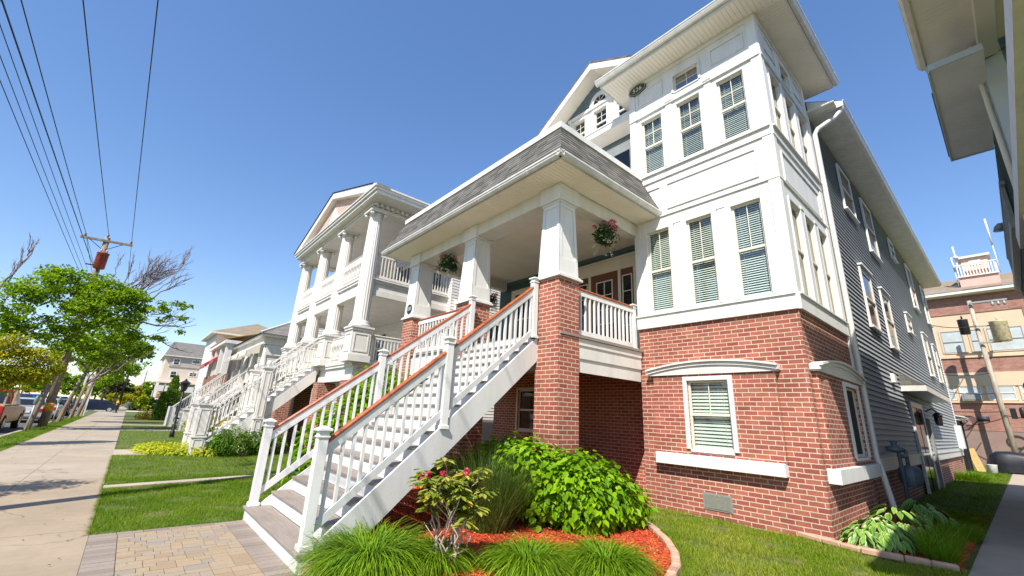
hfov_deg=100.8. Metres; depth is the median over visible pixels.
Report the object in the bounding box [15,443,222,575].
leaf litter
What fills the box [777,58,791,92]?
window
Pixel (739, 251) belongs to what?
window
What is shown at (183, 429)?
yellow shrub
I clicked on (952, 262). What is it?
antenna
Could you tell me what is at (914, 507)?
hosta plant
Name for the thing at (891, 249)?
window
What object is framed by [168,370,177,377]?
window
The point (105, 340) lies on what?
street tree
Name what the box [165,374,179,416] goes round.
evergreen shrub
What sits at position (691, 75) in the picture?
window
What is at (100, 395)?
tree
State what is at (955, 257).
antenna
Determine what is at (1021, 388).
window
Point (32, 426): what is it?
kerb
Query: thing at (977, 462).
wood board
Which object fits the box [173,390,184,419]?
evergreen shrub
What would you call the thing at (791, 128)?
window
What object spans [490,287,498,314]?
hanging basket
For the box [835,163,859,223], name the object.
window
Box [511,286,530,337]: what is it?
window
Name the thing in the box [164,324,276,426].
red awning house
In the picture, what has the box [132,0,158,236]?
power line
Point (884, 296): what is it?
window
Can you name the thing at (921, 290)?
window
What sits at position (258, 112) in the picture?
sky
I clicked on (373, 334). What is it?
window
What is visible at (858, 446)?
window
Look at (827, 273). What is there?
window
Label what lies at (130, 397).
shrub
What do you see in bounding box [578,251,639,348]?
front door
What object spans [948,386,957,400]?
window
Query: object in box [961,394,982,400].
air conditioner
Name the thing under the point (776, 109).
window
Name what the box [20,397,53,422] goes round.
parked car
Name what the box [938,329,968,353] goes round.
window
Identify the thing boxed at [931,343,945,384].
window
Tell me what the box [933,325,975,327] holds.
power line
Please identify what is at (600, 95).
arch window
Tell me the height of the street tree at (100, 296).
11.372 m
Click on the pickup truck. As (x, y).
(12, 410)
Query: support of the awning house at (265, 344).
on the ground at (129, 418)
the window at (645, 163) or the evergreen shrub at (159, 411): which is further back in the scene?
the evergreen shrub at (159, 411)
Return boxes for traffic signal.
[118,360,142,409]
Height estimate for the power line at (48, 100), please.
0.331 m
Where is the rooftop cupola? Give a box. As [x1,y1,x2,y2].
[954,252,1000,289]
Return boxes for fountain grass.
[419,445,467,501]
[423,438,557,534]
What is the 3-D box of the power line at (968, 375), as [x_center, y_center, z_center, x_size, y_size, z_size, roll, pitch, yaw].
[26.134,5.005,25.219,7.398,0.463,0.041,8,-18,-16]
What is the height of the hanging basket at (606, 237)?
0.737 m
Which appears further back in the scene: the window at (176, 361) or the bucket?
the window at (176, 361)
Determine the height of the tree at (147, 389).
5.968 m
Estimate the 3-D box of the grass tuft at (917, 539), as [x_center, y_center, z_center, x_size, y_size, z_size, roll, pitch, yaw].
[5.636,3.413,5.724,0.933,0.382,0.970,4,-17,-5]
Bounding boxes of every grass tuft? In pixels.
[893,527,970,557]
[904,520,981,552]
[912,535,978,564]
[923,514,997,542]
[953,468,995,481]
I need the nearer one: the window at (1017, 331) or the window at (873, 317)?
the window at (873, 317)
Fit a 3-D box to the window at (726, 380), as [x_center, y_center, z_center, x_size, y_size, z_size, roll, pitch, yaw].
[3.633,2.301,7.745,0.167,1.350,0.920,17,-22,-38]
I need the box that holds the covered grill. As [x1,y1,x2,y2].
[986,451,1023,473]
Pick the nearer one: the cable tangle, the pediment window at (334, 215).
the pediment window at (334, 215)
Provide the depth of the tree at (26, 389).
92.42 m
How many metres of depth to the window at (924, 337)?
17.98 m
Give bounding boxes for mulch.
[284,471,986,575]
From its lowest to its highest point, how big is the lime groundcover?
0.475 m
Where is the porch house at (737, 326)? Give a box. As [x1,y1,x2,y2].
[243,0,966,575]
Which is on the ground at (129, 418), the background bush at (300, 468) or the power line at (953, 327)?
the background bush at (300, 468)
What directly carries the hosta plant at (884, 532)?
on the mulch
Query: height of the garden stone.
0.369 m
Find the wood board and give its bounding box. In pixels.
[969,448,985,471]
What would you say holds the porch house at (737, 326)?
on the ground at (129, 418)
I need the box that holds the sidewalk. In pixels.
[0,406,126,575]
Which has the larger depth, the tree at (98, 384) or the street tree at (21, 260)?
the tree at (98, 384)
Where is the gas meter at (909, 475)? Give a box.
[885,441,923,511]
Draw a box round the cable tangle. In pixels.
[962,415,990,430]
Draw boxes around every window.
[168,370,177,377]
[172,358,180,365]
[328,209,337,224]
[369,334,373,362]
[372,331,387,363]
[398,265,411,284]
[433,273,443,292]
[490,323,498,338]
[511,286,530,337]
[515,388,533,431]
[572,115,586,135]
[589,90,607,107]
[592,102,608,131]
[614,101,624,118]
[639,110,666,176]
[645,224,676,313]
[670,59,700,92]
[674,89,706,159]
[682,375,739,455]
[683,210,721,307]
[713,66,752,141]
[727,194,775,299]
[767,67,788,139]
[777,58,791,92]
[783,90,802,157]
[787,195,815,300]
[796,108,814,172]
[804,212,829,309]
[817,226,841,317]
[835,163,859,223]
[842,381,870,460]
[857,262,883,334]
[858,197,882,263]
[877,286,902,353]
[886,237,898,263]
[903,263,920,313]
[903,311,915,336]
[919,285,933,327]
[920,332,937,378]
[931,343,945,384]
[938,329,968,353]
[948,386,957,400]
[957,386,984,400]
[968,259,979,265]
[968,328,980,352]
[983,324,1023,351]
[985,385,1018,400]
[1018,385,1023,399]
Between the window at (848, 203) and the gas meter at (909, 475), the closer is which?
the gas meter at (909, 475)
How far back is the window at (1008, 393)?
27.09 m
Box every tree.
[0,233,41,302]
[0,244,196,429]
[0,330,72,396]
[20,375,68,393]
[22,363,73,393]
[44,321,155,421]
[60,374,96,402]
[68,334,162,418]
[72,352,152,415]
[73,374,112,398]
[96,384,134,398]
[101,379,135,403]
[139,381,155,397]
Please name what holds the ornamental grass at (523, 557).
on the mulch
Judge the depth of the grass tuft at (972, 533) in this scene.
6.67 m
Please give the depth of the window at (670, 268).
9.32 m
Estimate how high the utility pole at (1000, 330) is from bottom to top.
10.405 m
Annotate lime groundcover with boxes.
[128,441,223,456]
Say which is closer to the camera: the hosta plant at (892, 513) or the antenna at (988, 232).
the hosta plant at (892, 513)
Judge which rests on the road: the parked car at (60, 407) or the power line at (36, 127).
the parked car at (60, 407)
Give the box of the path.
[103,424,1023,575]
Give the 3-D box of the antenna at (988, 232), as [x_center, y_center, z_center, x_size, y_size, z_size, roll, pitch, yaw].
[33.404,-2.983,29.473,0.106,4.000,0.106,17,-22,-38]
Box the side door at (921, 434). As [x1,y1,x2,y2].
[908,401,939,493]
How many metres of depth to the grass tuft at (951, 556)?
5.35 m
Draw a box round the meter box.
[1009,407,1023,418]
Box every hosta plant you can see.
[837,524,886,550]
[840,515,926,554]
[866,504,936,535]
[885,499,958,527]
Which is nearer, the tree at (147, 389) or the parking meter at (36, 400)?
the parking meter at (36, 400)
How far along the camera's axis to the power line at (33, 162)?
12.79 m
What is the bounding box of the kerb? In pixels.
[0,400,86,436]
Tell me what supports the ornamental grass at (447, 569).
on the mulch
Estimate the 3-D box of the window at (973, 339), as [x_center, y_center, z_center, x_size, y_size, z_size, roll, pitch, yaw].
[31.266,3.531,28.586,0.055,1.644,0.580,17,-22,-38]
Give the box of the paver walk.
[114,524,264,575]
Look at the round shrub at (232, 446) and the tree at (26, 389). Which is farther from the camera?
the tree at (26, 389)
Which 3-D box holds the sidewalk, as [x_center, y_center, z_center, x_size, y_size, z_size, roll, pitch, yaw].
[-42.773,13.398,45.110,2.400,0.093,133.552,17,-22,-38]
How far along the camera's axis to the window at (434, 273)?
17.69 m
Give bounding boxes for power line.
[0,25,87,268]
[0,56,82,268]
[0,80,78,269]
[1,0,92,263]
[20,0,85,232]
[82,0,108,233]
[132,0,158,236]
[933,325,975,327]
[949,373,989,375]
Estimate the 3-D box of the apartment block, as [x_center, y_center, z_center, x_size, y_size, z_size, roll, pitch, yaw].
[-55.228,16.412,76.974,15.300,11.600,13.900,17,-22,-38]
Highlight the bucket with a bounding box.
[985,464,997,473]
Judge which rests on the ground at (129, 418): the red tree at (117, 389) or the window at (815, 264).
the red tree at (117, 389)
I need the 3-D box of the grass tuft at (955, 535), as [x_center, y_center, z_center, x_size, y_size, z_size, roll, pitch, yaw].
[6.211,3.581,6.174,1.019,0.377,1.058,17,-22,-38]
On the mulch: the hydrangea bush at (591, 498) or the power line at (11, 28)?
the hydrangea bush at (591, 498)
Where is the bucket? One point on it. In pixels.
(991, 468)
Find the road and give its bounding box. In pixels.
[0,400,147,434]
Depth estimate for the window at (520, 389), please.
12.89 m
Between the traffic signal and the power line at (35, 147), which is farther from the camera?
the traffic signal
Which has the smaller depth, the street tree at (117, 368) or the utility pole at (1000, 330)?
the utility pole at (1000, 330)
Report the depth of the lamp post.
19.75 m
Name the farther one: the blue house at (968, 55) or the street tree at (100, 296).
the street tree at (100, 296)
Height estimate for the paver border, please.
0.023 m
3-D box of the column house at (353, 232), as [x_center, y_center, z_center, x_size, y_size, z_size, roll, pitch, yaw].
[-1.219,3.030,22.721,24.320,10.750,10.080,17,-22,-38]
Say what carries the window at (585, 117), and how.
in the porch house at (737, 326)
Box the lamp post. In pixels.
[169,379,191,437]
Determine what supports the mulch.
on the ground at (129, 418)
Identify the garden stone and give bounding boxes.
[233,446,248,455]
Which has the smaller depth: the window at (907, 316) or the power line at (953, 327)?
the window at (907, 316)
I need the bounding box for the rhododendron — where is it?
[407,457,498,567]
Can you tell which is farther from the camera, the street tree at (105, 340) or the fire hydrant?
the fire hydrant
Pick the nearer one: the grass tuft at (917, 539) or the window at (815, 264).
the grass tuft at (917, 539)
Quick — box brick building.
[924,272,1023,465]
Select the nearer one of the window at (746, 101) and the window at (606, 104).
the window at (746, 101)
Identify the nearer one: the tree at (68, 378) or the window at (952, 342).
the window at (952, 342)
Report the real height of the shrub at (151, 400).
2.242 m
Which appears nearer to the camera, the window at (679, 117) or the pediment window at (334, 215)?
the window at (679, 117)
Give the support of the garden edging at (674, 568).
on the ground at (129, 418)
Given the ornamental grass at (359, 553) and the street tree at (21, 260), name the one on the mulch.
the ornamental grass at (359, 553)
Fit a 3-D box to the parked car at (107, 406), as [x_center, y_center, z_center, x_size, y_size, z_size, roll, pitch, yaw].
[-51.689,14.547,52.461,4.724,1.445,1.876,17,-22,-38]
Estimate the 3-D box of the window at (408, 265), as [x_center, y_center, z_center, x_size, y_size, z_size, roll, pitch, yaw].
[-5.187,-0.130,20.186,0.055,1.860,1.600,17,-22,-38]
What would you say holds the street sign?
on the ground at (129, 418)
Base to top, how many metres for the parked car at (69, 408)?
1.445 m
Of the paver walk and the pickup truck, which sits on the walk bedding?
the paver walk
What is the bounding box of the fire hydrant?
[112,401,119,412]
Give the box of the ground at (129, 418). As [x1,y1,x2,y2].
[0,398,1012,575]
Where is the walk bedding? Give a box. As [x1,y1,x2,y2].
[77,534,149,575]
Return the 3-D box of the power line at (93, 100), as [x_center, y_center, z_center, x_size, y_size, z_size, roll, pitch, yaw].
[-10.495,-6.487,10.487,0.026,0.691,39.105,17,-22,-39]
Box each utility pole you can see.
[37,233,132,426]
[956,298,1018,452]
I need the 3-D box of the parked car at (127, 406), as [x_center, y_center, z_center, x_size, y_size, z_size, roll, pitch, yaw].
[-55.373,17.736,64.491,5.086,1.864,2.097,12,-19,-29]
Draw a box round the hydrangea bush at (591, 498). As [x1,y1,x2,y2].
[467,431,658,536]
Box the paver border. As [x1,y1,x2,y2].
[77,520,294,575]
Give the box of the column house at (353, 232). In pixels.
[182,182,499,457]
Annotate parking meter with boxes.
[24,396,39,431]
[52,396,61,422]
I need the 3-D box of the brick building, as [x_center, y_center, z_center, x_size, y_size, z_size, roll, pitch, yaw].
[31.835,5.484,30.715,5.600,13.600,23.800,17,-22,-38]
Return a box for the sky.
[0,0,1012,411]
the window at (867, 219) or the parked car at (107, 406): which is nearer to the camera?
the window at (867, 219)
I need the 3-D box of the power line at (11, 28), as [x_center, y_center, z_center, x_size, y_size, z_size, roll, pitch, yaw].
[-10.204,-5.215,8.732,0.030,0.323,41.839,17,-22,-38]
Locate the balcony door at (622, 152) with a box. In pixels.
[606,139,631,168]
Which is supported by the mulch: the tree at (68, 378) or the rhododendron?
the rhododendron
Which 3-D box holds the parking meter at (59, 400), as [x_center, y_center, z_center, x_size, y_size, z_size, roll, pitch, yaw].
[-27.109,7.247,25.234,0.150,1.550,0.150,17,-22,-38]
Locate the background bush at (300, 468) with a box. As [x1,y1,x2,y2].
[281,365,421,488]
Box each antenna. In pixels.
[950,258,959,286]
[951,247,960,275]
[983,219,1000,271]
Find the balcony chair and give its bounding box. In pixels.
[386,267,402,282]
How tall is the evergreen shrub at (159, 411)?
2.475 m
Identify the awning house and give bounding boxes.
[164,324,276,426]
[176,321,344,432]
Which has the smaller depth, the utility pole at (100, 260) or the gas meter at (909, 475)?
the gas meter at (909, 475)
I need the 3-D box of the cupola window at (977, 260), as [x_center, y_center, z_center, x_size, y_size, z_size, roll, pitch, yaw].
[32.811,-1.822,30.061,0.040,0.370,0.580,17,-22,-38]
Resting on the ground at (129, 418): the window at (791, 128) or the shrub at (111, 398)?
the shrub at (111, 398)
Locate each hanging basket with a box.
[436,254,459,279]
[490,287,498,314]
[591,219,619,256]
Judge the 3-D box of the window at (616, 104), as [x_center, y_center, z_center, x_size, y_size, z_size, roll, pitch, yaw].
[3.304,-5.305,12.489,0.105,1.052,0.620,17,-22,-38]
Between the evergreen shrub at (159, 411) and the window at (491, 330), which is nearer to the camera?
the window at (491, 330)
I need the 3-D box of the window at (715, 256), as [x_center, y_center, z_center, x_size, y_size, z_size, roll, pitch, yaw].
[3.887,-0.573,8.609,0.159,1.952,0.630,17,-22,-38]
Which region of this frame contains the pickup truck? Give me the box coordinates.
[0,387,25,431]
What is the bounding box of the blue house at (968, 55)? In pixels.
[897,0,1023,298]
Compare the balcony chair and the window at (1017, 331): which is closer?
the balcony chair
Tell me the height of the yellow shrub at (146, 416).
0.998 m
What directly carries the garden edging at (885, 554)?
on the ground at (129, 418)
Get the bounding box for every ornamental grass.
[273,512,450,575]
[391,529,487,575]
[465,529,586,575]
[554,530,671,575]
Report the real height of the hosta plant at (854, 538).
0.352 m
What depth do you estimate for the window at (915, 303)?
18.76 m
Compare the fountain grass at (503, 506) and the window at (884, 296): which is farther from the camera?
the window at (884, 296)
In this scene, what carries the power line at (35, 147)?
attached to the utility pole at (100, 260)
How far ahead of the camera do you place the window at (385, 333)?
20.68 m
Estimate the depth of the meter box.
25.05 m
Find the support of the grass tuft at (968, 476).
on the ground at (129, 418)
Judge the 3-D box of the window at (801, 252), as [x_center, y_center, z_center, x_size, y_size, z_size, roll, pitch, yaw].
[5.365,-0.715,7.907,0.710,1.952,0.097,17,-22,-38]
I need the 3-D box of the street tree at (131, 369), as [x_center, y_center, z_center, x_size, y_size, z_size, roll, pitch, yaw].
[-36.280,8.627,38.455,4.570,5.972,6.660,7,-18,-15]
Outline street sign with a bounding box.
[83,374,95,415]
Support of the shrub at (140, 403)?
on the ground at (129, 418)
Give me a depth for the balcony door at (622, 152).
12.02 m
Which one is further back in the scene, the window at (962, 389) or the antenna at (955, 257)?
the antenna at (955, 257)
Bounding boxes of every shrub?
[105,392,127,405]
[116,385,147,403]
[128,394,151,410]
[133,409,159,419]
[143,396,156,410]
[150,391,166,419]
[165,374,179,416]
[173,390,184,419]
[180,414,225,435]
[204,424,252,456]
[243,427,288,455]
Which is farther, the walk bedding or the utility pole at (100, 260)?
the utility pole at (100, 260)
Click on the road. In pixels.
(6, 429)
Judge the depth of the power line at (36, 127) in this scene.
11.16 m
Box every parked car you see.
[20,393,46,397]
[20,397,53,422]
[51,398,62,418]
[62,399,73,415]
[73,400,119,411]
[124,399,166,409]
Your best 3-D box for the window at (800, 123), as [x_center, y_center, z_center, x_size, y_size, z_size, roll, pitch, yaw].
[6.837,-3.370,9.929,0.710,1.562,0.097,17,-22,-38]
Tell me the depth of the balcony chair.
16.67 m
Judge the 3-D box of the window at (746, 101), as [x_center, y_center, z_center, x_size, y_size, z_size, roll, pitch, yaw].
[4.641,-3.801,8.870,0.159,1.562,0.630,17,-22,-38]
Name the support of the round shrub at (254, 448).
on the ground at (129, 418)
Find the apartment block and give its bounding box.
[150,342,205,409]
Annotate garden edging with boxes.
[301,519,680,575]
[797,532,959,571]
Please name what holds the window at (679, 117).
in the porch house at (737, 326)
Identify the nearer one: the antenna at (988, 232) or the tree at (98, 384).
the antenna at (988, 232)
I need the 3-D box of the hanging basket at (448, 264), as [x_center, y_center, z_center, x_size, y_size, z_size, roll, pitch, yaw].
[-1.740,-0.590,11.486,0.576,0.723,0.634,-6,-19,26]
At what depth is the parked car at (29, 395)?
44.42 m
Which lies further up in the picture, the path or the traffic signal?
the traffic signal
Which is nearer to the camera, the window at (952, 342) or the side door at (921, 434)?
the side door at (921, 434)

